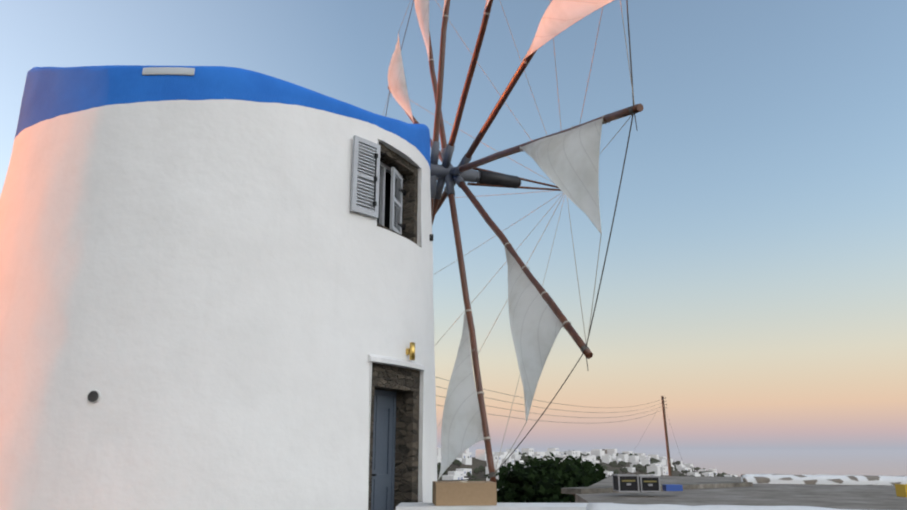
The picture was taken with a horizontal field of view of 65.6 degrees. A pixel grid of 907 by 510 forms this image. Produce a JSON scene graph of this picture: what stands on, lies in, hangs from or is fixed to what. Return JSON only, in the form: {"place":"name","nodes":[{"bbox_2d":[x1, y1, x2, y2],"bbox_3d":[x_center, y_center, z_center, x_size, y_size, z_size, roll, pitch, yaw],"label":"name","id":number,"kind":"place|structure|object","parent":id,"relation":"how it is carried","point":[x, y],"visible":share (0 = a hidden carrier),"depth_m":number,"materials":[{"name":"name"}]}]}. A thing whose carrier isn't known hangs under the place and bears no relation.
{"place":"outdoors","nodes":[
{"label":"outdoors","id":0,"kind":"place"},
{"bbox_2d":[0,0,643,509],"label":"windmill tower","id":1,"kind":"structure","parent":0,"point":[216,286],"depth_m":7.21,"materials":[{"name":"paint"}]},
{"bbox_2d":[0,0,906,448],"label":"sky","id":2,"kind":"structure","parent":0,"point":[754,281],"materials":[{"name":"blue"}]},
{"bbox_2d":[437,457,715,490],"bbox_3d":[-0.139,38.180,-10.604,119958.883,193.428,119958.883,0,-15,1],"label":"terrain","id":3,"kind":"structure","parent":0,"point":[477,463],"depth_m":469.85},
{"bbox_2d":[396,502,586,509],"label":"low wall","id":4,"kind":"structure","parent":3,"relation":"on","point":[504,506],"depth_m":7.05,"materials":[{"name":"paint"}]},
{"bbox_2d":[432,481,496,505],"bbox_3d":[0.107,2.488,7.363,0.620,0.222,0.420,2,-15,-7],"label":"cardboard box","id":5,"kind":"object","parent":4,"relation":"on","point":[463,493],"visible":0.96,"depth_m":7.17,"materials":[{"name":"beige cardboard"}]},
{"bbox_2d":[484,452,611,502],"bbox_3d":[5.600,12.620,33.194,11.203,6.442,9.931,0,-15,1],"label":"bush","id":6,"kind":"object","parent":3,"relation":"on","point":[538,480],"visible":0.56,"depth_m":32.59,"materials":[{"name":"green plant"}]},
{"bbox_2d":[436,377,684,475],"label":"utility pole","id":7,"kind":"object","parent":3,"relation":"on","point":[666,439],"visible":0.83,"depth_m":50.10,"materials":[{"name":"brown wood"}]},
{"bbox_2d":[437,450,734,480],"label":"buildings","id":8,"kind":"structure","parent":3,"relation":"on","point":[640,468],"depth_m":590.15,"materials":[{"name":"white paint"}]},
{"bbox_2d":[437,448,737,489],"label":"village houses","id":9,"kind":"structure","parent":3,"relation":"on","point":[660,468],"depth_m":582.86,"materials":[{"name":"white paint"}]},
{"bbox_2d":[586,503,858,509],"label":"white wall","id":10,"kind":"structure","parent":3,"relation":"on","point":[603,506],"depth_m":5.63,"materials":[{"name":"paint"}]},
{"bbox_2d":[575,476,906,509],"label":"terrace","id":11,"kind":"structure","parent":3,"relation":"on","point":[872,497],"depth_m":16.77,"materials":[{"name":"grey concrete"}]},
{"bbox_2d":[612,474,682,491],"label":"flight cases","id":12,"kind":"object","parent":11,"relation":"on","point":[633,483],"visible":1,"depth_m":16.75,"materials":[{"name":"black plastic"}]},
{"bbox_2d":[561,481,752,494],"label":"stone wall","id":13,"kind":"structure","parent":11,"relation":"on","point":[609,489],"depth_m":19.78,"materials":[{"name":"grey stone"}]},
{"bbox_2d":[741,474,906,484],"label":"stone wall","id":14,"kind":"structure","parent":11,"relation":"on","point":[819,479],"depth_m":22.50,"materials":[{"name":"white stone"}]},
{"bbox_2d":[895,484,906,496],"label":"yellow crate","id":15,"kind":"object","parent":11,"relation":"on","point":[901,490],"visible":1,"depth_m":16.69,"materials":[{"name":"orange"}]},
{"bbox_2d":[469,449,906,476],"bbox_3d":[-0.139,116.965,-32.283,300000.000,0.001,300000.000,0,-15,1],"label":"sea water","id":16,"kind":"structure","parent":0,"point":[861,462],"depth_m":7496.09,"materials":[{"name":"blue liquid"}]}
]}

